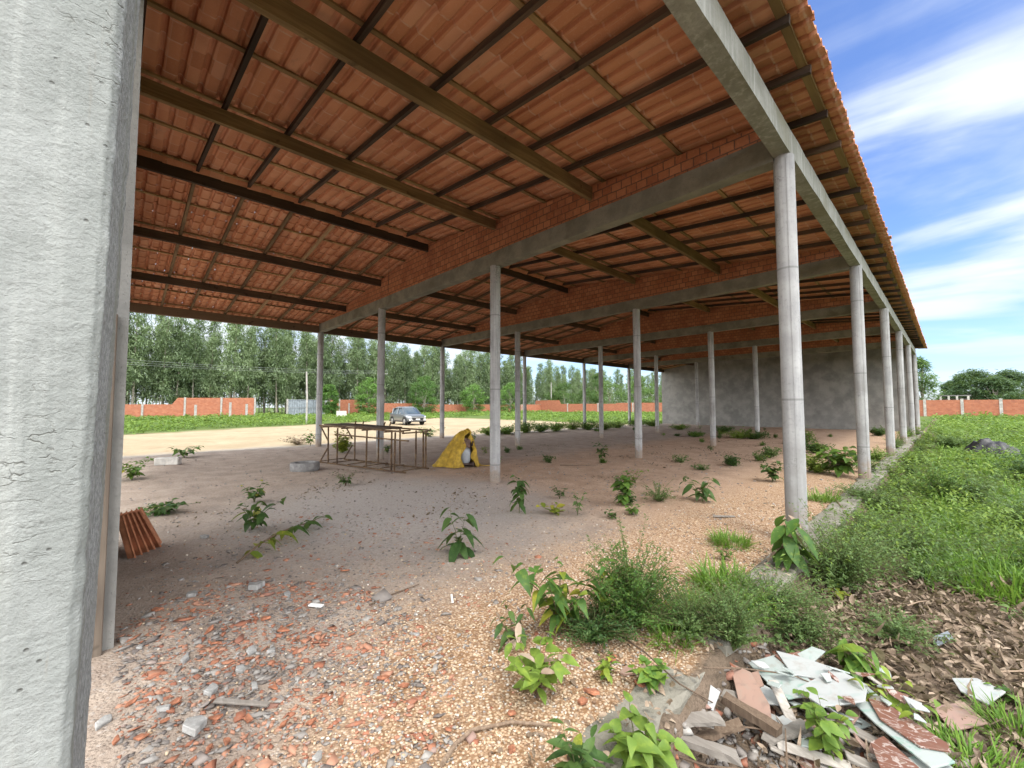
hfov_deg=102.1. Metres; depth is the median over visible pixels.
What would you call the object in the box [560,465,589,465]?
dry twig
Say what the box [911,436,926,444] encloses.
kerb weed
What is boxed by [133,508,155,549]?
spare roof tile
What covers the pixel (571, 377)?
eucalyptus tree
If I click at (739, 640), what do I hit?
fine leaved bush
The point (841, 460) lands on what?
bushy weed
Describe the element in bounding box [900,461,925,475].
kerb weed
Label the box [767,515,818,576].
drooping plant
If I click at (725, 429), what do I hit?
wall weed
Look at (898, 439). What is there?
kerb weed
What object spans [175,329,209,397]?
eucalyptus tree
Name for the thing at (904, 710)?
climbing weed
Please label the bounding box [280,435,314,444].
dead weed
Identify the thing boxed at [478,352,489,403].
eucalyptus tree
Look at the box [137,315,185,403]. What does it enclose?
eucalyptus tree
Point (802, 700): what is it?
board scrap
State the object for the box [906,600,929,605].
litter twig
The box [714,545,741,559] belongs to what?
weed
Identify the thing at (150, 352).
eucalyptus tree
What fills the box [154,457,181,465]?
cement block
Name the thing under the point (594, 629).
fine leaved bush
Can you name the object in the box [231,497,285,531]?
dark weed
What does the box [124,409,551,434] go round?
yard weeds
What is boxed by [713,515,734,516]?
wood sliver
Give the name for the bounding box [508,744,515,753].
brick shard
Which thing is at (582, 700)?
brick shard
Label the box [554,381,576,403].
wall tree
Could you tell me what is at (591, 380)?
eucalyptus tree
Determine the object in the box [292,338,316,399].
eucalyptus tree
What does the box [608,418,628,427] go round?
eave weed
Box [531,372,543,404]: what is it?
eucalyptus tree
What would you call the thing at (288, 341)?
eucalyptus tree
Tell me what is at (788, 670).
tile scrap
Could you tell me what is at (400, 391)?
eucalyptus tree
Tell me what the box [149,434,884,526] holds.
floor litter
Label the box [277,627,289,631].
brick shard
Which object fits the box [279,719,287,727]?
brick shard
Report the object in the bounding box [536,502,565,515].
withered weed
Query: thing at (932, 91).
sky
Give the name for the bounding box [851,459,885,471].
kerb weed
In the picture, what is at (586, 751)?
leafy sapling
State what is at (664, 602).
grass tuft
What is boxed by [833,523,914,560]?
fine leaved bush
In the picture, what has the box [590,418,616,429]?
eave weed
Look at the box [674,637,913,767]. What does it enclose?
rubble pile
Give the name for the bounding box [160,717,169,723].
brick shard
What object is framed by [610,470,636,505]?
bushy weed
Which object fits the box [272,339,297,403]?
eucalyptus tree
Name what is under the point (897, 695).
tile scrap
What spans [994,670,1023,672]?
litter twig
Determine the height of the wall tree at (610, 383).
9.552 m
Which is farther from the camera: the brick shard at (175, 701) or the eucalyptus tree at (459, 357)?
the eucalyptus tree at (459, 357)
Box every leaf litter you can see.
[490,542,867,767]
[733,566,1023,767]
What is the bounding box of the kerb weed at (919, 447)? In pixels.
[910,440,927,450]
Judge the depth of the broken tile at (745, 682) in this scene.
2.32 m
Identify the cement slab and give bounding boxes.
[336,411,346,416]
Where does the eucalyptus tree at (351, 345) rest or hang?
on the ground at (253, 448)
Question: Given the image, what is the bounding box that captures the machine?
[461,436,473,465]
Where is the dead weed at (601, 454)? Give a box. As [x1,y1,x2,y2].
[592,442,609,458]
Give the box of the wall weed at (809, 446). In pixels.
[805,437,834,452]
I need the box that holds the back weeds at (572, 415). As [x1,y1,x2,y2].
[500,410,661,422]
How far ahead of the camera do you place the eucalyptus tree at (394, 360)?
104.88 m
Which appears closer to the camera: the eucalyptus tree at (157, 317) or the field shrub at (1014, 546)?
the field shrub at (1014, 546)
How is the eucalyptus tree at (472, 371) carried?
on the ground at (253, 448)
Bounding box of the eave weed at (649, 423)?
[643,416,661,425]
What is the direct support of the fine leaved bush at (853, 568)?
on the ground at (253, 448)
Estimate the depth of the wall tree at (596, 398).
114.80 m
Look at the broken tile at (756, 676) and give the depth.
2.41 m
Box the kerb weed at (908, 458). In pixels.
[896,451,923,464]
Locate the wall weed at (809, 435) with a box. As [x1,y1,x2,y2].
[805,425,817,442]
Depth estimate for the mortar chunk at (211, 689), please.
2.12 m
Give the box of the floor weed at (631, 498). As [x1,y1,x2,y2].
[628,496,635,504]
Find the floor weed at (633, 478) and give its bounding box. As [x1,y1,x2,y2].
[626,469,648,481]
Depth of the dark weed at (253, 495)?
6.47 m
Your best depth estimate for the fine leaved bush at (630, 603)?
2.72 m
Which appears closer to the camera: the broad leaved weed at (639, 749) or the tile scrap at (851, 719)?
the broad leaved weed at (639, 749)
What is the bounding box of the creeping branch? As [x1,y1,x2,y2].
[236,515,332,563]
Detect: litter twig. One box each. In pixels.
[679,755,739,767]
[744,726,763,730]
[784,753,811,767]
[785,728,787,767]
[862,583,906,595]
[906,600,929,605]
[934,586,973,604]
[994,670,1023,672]
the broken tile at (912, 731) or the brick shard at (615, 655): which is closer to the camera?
the broken tile at (912, 731)
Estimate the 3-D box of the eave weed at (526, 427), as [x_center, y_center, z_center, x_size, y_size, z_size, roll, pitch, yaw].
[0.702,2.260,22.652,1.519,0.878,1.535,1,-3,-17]
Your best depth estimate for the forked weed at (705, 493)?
6.36 m
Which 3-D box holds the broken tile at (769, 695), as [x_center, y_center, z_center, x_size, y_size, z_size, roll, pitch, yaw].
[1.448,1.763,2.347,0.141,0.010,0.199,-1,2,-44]
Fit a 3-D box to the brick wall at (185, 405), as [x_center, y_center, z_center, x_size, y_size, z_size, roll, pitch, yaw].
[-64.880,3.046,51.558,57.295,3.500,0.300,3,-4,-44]
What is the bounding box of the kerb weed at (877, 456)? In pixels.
[870,445,894,460]
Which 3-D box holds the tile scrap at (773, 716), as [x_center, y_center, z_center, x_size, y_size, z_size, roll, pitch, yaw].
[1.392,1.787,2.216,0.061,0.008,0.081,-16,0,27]
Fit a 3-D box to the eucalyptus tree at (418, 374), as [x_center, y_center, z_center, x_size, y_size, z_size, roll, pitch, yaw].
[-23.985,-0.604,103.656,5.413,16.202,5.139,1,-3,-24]
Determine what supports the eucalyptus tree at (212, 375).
on the ground at (253, 448)
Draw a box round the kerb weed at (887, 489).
[877,482,897,496]
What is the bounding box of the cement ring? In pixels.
[290,460,319,471]
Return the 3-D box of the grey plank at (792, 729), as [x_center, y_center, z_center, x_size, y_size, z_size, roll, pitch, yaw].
[1.383,1.749,2.080,0.280,0.024,0.068,-4,-4,-17]
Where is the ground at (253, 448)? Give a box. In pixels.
[85,408,1023,767]
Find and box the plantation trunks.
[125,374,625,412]
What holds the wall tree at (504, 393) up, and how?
on the ground at (253, 448)
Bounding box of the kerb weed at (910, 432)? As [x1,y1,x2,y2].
[907,427,915,436]
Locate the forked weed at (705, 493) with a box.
[679,476,719,501]
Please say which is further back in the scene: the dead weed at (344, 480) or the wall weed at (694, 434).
the wall weed at (694, 434)
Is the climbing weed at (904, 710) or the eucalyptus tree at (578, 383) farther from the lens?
the eucalyptus tree at (578, 383)
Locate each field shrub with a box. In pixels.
[902,452,968,504]
[927,431,975,447]
[938,461,1004,508]
[952,448,983,466]
[961,478,1023,529]
[987,443,1023,479]
[999,533,1023,563]
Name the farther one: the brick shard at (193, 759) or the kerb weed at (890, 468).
the kerb weed at (890, 468)
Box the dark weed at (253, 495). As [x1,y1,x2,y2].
[241,480,269,501]
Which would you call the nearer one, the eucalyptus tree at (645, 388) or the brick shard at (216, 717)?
the brick shard at (216, 717)
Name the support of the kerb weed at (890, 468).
on the ground at (253, 448)
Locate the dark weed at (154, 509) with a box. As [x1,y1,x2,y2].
[138,498,200,515]
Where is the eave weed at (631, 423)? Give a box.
[624,417,645,425]
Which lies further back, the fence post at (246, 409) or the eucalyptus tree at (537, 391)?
the eucalyptus tree at (537, 391)
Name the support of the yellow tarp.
on the ground at (253, 448)
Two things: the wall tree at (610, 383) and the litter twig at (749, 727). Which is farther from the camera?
the wall tree at (610, 383)
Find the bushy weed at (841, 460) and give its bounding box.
[812,442,873,476]
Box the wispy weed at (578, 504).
[571,492,588,514]
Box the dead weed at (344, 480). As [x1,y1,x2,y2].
[333,470,357,485]
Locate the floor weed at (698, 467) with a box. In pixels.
[690,464,709,469]
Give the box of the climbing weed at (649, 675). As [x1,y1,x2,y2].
[626,655,670,695]
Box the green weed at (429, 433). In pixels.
[415,426,445,436]
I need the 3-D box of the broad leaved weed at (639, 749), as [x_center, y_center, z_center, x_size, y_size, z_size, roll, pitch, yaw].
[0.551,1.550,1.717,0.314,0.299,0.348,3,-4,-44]
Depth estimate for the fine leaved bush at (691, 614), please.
2.66 m
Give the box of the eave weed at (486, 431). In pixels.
[478,426,501,435]
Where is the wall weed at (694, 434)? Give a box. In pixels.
[686,430,704,436]
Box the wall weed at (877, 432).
[869,425,884,435]
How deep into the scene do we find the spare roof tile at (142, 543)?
4.20 m
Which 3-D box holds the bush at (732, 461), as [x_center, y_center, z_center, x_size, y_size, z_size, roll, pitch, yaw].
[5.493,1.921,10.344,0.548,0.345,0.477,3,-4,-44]
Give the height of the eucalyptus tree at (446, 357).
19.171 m
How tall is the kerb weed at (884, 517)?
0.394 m
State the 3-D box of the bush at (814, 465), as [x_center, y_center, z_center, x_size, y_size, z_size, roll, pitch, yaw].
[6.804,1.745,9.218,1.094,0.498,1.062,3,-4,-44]
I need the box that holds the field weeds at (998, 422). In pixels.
[779,411,1023,594]
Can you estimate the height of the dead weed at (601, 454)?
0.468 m
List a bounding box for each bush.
[555,594,642,658]
[579,514,688,629]
[641,476,679,501]
[641,571,758,653]
[671,454,689,462]
[694,574,774,650]
[695,573,797,635]
[712,562,840,624]
[721,454,740,465]
[755,443,782,457]
[763,591,883,661]
[784,493,918,593]
[806,450,838,472]
[818,483,932,515]
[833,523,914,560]
[839,503,977,558]
[845,590,957,657]
[871,546,995,592]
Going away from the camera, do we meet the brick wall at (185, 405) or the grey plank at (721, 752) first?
the grey plank at (721, 752)
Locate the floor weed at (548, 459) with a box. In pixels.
[541,453,555,462]
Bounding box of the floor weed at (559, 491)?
[549,485,567,498]
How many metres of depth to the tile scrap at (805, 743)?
2.02 m
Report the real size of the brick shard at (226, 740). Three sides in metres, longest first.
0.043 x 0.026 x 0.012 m
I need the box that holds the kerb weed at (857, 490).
[831,481,889,499]
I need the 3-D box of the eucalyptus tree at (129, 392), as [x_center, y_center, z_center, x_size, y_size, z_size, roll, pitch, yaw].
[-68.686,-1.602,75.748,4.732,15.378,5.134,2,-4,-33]
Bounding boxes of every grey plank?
[681,735,742,767]
[685,711,725,727]
[695,717,744,740]
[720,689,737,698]
[720,691,781,736]
[761,718,813,745]
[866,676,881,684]
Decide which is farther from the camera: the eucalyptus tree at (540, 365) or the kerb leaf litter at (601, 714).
the eucalyptus tree at (540, 365)
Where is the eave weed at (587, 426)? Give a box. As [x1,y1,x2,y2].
[576,418,598,429]
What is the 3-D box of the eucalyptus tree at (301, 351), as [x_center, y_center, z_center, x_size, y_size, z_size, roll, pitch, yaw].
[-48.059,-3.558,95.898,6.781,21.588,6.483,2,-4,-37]
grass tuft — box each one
[632,610,711,665]
[647,580,683,620]
[665,583,713,610]
[667,551,764,597]
[701,525,763,552]
[807,486,848,503]
[890,707,1023,767]
[906,545,1022,581]
[909,546,1023,611]
[945,679,1023,753]
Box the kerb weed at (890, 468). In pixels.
[880,459,907,480]
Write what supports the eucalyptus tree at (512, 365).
on the ground at (253, 448)
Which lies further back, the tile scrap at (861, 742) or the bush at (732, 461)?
the bush at (732, 461)
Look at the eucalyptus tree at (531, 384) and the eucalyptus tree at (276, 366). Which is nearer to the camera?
the eucalyptus tree at (276, 366)
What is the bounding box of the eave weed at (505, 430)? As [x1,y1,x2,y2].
[500,424,514,433]
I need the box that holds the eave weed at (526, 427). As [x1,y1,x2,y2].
[512,418,537,432]
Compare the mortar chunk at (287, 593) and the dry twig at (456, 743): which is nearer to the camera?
the dry twig at (456, 743)
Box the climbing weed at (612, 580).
[588,544,655,620]
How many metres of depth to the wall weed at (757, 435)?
18.28 m
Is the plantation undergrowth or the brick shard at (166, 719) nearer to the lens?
the brick shard at (166, 719)
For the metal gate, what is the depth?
76.19 m
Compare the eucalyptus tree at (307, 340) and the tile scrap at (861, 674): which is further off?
the eucalyptus tree at (307, 340)
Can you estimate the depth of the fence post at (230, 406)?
61.15 m
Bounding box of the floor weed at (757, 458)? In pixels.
[753,451,767,460]
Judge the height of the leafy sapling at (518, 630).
0.275 m
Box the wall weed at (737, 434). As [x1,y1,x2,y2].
[720,426,754,438]
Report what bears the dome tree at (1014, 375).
on the ground at (253, 448)
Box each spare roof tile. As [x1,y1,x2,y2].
[119,512,135,558]
[123,511,142,555]
[127,509,148,552]
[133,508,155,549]
[137,507,161,547]
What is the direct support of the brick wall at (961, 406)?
on the ground at (253, 448)
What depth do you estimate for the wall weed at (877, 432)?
19.99 m
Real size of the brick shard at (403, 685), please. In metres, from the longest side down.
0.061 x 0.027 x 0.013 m
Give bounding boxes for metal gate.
[286,399,325,414]
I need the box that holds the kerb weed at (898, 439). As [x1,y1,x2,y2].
[895,431,906,443]
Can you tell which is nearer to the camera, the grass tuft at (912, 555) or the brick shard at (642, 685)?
the brick shard at (642, 685)
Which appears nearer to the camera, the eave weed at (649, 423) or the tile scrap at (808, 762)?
the tile scrap at (808, 762)
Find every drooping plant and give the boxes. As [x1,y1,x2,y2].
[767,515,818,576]
[823,638,887,682]
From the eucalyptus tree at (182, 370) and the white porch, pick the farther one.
the eucalyptus tree at (182, 370)
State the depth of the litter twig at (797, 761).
1.91 m
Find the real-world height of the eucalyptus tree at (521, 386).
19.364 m
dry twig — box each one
[369,584,418,604]
[439,720,551,766]
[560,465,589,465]
[619,634,723,708]
[702,666,808,681]
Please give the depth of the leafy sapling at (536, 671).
2.13 m
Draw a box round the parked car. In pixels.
[389,407,425,424]
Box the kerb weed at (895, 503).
[877,491,913,512]
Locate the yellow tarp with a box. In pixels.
[432,428,480,468]
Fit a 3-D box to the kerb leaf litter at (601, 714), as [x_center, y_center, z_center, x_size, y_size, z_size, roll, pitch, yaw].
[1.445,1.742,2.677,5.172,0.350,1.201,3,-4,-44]
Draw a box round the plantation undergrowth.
[130,373,642,412]
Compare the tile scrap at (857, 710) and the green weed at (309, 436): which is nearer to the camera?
the tile scrap at (857, 710)
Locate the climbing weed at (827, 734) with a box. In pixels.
[789,687,858,767]
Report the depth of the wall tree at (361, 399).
80.42 m
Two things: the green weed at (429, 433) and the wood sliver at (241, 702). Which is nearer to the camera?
the wood sliver at (241, 702)
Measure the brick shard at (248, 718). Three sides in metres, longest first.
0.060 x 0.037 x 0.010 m
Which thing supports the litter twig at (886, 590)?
on the leaf litter at (988, 652)
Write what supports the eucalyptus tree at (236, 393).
on the ground at (253, 448)
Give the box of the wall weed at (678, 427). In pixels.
[669,424,691,429]
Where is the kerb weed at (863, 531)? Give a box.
[840,501,891,554]
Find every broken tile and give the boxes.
[708,685,719,710]
[731,664,771,717]
[748,654,810,699]
[750,671,763,689]
[760,685,778,705]
[775,652,812,679]
[776,651,831,678]
[796,669,867,707]
[798,647,824,660]
[855,687,954,767]
[868,698,951,752]
[870,736,918,767]
[909,756,952,767]
[932,702,987,731]
[933,631,951,645]
[952,678,1005,704]
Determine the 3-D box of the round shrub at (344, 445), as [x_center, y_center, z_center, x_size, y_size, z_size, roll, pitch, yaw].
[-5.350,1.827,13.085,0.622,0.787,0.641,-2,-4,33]
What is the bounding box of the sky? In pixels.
[129,0,1023,407]
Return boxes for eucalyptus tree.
[125,293,162,403]
[125,338,149,403]
[126,312,143,394]
[131,323,159,403]
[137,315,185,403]
[138,317,184,403]
[152,316,197,403]
[172,333,198,397]
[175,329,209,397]
[178,333,210,397]
[184,319,207,393]
[198,335,225,397]
[200,321,229,395]
[201,330,229,397]
[215,323,259,397]
[220,324,245,397]
[233,326,263,398]
[236,325,264,408]
[253,328,277,412]
[257,327,294,412]
[258,347,272,413]
[265,351,281,412]
[267,328,290,413]
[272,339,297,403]
[274,333,300,408]
[283,329,300,403]
[289,332,316,399]
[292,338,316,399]
[293,331,311,399]
[300,335,317,397]
[305,334,338,401]
[323,334,346,390]
[332,338,349,399]
[336,353,348,399]
[340,337,359,399]
[342,337,368,398]
[349,339,373,399]
[351,349,373,402]
[364,339,387,402]
[365,345,377,402]
[384,341,398,402]
[385,341,399,402]
[391,344,412,402]
[391,361,406,402]
[393,347,407,402]
[404,355,412,402]
[405,351,424,402]
[410,355,422,403]
[416,345,435,403]
[424,346,446,403]
[428,347,449,403]
[439,349,452,400]
[439,360,451,403]
[444,367,453,403]
[446,358,463,403]
[453,355,464,403]
[456,350,473,398]
[462,350,482,402]
[474,351,485,403]
[475,354,489,402]
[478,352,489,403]
[500,355,506,404]
[500,360,506,398]
[502,363,512,402]
[503,355,514,402]
[511,356,526,402]
[521,366,532,404]
[528,366,534,404]
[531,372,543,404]
[534,363,548,404]
[542,359,557,399]
[552,364,562,394]
[554,371,564,398]
[558,365,570,402]
[560,374,570,402]
[565,365,577,403]
[571,370,582,402]
[573,371,582,403]
[581,378,588,403]
[586,370,594,403]
[587,373,594,403]
[603,370,610,392]
[607,376,616,403]
[612,369,622,403]
[618,373,626,402]
[625,369,633,402]
[641,376,648,401]
[645,375,653,401]
[650,371,658,402]
[658,373,661,397]
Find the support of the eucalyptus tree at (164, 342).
on the ground at (253, 448)
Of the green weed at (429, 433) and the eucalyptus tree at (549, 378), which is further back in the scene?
the eucalyptus tree at (549, 378)
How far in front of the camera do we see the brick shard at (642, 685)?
2.22 m
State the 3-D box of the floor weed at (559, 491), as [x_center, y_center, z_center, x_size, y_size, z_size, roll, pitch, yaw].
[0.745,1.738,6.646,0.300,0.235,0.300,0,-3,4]
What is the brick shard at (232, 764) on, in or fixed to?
on the ground at (253, 448)
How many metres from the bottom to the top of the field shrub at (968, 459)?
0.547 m
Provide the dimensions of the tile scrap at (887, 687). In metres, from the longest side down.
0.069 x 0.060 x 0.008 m
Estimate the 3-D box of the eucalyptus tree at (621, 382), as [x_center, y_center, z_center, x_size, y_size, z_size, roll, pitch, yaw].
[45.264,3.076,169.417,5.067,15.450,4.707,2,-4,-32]
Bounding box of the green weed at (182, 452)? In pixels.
[169,446,203,457]
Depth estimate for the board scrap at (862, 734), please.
2.09 m
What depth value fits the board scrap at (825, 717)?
2.21 m
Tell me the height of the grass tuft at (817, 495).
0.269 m
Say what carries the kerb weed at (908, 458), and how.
on the ground at (253, 448)
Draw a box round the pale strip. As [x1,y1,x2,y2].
[308,603,323,607]
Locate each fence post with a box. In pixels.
[194,405,196,417]
[229,402,231,415]
[245,404,247,414]
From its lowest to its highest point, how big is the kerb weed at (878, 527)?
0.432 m
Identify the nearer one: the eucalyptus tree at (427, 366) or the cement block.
the cement block
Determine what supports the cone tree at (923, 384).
on the ground at (253, 448)
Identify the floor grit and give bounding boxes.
[126,445,834,766]
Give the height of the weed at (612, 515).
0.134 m
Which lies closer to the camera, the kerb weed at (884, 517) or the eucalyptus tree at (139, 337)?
the kerb weed at (884, 517)
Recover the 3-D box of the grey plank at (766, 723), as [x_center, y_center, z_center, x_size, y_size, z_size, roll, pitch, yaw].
[1.239,1.718,2.160,0.057,0.048,0.291,-3,2,-35]
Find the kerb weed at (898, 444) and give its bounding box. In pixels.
[883,438,907,447]
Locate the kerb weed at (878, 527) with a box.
[850,516,906,547]
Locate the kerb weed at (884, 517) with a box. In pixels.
[846,499,890,528]
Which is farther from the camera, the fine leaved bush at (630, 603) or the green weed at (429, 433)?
the green weed at (429, 433)
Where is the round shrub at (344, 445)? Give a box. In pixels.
[332,430,353,452]
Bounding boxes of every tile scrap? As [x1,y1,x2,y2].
[751,660,769,668]
[767,681,781,688]
[771,714,777,721]
[775,670,796,676]
[776,715,792,724]
[781,667,794,674]
[788,701,800,705]
[799,757,817,767]
[801,738,821,749]
[821,673,831,681]
[826,665,849,673]
[826,707,836,712]
[828,671,838,682]
[834,710,862,722]
[841,696,854,704]
[845,707,860,723]
[849,671,874,676]
[853,733,865,749]
[854,717,871,728]
[869,743,877,762]
[877,685,893,688]
[880,696,891,705]
[884,686,907,703]
[903,695,921,707]
[910,703,929,712]
[913,713,926,723]
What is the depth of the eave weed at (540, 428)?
23.11 m
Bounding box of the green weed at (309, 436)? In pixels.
[303,429,314,445]
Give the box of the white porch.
[939,395,970,399]
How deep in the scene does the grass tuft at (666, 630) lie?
2.59 m
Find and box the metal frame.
[319,421,430,472]
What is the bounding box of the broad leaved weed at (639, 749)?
[598,690,695,767]
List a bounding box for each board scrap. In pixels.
[763,731,783,755]
[768,680,796,720]
[777,740,851,767]
[789,699,814,703]
[822,716,874,725]
[841,696,882,706]
[844,750,879,767]
[849,726,911,757]
[864,753,876,760]
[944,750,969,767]
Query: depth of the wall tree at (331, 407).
75.46 m
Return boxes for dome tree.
[936,380,968,399]
[937,367,1002,399]
[964,375,1023,399]
[970,368,1023,396]
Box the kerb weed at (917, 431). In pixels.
[907,428,927,434]
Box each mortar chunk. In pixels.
[95,714,111,730]
[156,704,170,711]
[180,652,188,663]
[182,715,206,736]
[186,590,197,597]
[200,534,208,538]
[203,682,217,696]
[235,664,244,672]
[246,645,256,655]
[248,581,264,589]
[251,682,257,689]
[266,647,275,652]
[284,590,290,597]
[312,750,321,761]
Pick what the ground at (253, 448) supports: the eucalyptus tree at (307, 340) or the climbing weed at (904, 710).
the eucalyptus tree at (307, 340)
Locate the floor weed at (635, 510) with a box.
[625,503,643,514]
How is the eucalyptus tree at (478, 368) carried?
on the ground at (253, 448)
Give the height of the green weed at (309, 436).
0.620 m
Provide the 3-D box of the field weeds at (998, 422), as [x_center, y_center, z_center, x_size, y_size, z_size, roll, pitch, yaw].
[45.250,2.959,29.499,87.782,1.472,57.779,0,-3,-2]
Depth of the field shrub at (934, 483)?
7.03 m
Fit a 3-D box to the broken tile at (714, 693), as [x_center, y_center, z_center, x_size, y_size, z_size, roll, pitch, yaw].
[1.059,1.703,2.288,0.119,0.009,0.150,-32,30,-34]
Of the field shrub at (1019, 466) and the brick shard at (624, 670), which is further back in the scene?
the field shrub at (1019, 466)
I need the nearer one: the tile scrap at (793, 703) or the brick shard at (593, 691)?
the brick shard at (593, 691)
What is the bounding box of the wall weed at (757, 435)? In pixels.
[742,429,770,438]
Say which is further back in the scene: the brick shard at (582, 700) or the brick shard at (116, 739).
the brick shard at (582, 700)
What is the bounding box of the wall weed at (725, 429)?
[716,426,739,432]
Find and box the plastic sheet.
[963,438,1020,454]
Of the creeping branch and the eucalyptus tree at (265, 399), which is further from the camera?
the eucalyptus tree at (265, 399)
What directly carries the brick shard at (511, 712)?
on the ground at (253, 448)
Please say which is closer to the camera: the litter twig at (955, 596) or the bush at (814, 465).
the litter twig at (955, 596)
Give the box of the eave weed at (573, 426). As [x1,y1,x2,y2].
[561,419,583,429]
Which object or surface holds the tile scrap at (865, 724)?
on the ground at (253, 448)
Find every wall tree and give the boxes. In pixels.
[322,384,339,414]
[353,377,376,413]
[406,375,438,412]
[459,384,487,411]
[500,382,521,411]
[544,392,563,400]
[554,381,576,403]
[573,388,598,403]
[586,373,608,403]
[593,379,627,403]
[621,376,654,402]
[641,382,661,402]
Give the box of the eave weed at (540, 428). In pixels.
[528,422,552,431]
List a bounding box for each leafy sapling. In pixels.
[436,507,483,562]
[490,600,534,651]
[504,631,579,705]
[506,475,529,513]
[544,718,614,767]
[593,653,620,683]
[760,461,783,481]
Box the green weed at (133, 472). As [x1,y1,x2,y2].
[122,456,153,479]
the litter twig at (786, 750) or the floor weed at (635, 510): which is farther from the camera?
the floor weed at (635, 510)
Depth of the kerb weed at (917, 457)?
11.53 m
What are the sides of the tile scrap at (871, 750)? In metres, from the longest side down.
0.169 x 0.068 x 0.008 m
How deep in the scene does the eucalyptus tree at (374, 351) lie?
96.30 m
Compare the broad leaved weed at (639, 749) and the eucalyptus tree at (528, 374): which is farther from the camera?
the eucalyptus tree at (528, 374)
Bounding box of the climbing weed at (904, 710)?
[849,665,940,719]
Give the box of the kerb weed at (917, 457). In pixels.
[901,446,927,464]
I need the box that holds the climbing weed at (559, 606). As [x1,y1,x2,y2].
[492,556,619,639]
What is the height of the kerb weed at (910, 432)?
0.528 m
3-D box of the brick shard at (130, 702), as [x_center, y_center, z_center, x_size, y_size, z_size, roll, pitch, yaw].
[-1.876,1.571,2.048,0.032,0.009,0.078,-1,-3,18]
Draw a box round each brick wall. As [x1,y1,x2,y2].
[125,397,255,417]
[330,399,415,413]
[416,404,540,412]
[535,400,661,411]
[919,398,1023,417]
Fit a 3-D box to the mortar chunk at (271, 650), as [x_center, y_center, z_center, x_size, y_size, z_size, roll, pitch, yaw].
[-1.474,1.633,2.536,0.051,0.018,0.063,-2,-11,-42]
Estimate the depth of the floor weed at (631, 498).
6.22 m
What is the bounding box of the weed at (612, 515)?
[604,509,618,518]
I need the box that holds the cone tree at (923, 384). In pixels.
[917,355,944,399]
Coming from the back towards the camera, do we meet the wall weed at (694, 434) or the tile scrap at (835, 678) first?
the wall weed at (694, 434)
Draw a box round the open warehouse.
[0,0,927,767]
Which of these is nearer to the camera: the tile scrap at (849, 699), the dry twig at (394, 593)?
the tile scrap at (849, 699)
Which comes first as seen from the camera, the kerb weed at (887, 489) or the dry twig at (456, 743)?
the dry twig at (456, 743)
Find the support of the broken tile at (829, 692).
on the broken tile at (788, 683)
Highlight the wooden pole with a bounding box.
[305,372,307,422]
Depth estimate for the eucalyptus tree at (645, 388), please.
182.76 m
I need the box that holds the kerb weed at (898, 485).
[880,467,921,493]
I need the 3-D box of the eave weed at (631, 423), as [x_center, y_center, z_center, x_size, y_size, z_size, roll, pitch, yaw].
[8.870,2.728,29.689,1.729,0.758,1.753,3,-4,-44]
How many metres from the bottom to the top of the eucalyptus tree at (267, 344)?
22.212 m
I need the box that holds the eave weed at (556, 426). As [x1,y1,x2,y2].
[545,421,566,430]
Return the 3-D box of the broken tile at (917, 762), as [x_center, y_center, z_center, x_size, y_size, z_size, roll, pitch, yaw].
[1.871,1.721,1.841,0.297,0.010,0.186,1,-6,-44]
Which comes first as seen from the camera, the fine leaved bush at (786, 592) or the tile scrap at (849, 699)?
the tile scrap at (849, 699)
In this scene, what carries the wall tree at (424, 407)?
on the ground at (253, 448)
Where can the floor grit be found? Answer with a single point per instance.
(296, 729)
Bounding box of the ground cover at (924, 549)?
[746,453,1023,649]
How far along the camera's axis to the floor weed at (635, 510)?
5.69 m
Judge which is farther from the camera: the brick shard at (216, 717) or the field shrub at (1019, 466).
the field shrub at (1019, 466)
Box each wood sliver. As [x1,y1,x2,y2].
[213,698,269,706]
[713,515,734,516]
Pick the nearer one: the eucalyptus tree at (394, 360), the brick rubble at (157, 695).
the brick rubble at (157, 695)
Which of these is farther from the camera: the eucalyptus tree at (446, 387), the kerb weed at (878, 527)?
the eucalyptus tree at (446, 387)
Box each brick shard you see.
[112,735,119,745]
[124,695,139,707]
[133,733,149,740]
[151,607,163,611]
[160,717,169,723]
[169,696,181,705]
[186,755,196,765]
[204,625,213,634]
[206,743,212,751]
[208,713,222,720]
[223,737,230,745]
[226,759,236,767]
[243,713,252,722]
[260,616,270,620]
[268,685,277,689]
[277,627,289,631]
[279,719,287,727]
[306,717,316,725]
[338,697,343,704]
[377,675,388,679]
[397,682,408,687]
[508,710,515,715]
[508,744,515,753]
[577,696,587,705]
[583,688,599,695]
[608,654,616,661]
[620,666,635,675]
[634,679,645,687]
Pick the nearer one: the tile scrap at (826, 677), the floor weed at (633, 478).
the tile scrap at (826, 677)
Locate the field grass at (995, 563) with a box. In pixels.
[904,434,1023,593]
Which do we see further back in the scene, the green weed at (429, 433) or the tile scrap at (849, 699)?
the green weed at (429, 433)
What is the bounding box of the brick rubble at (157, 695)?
[110,512,598,767]

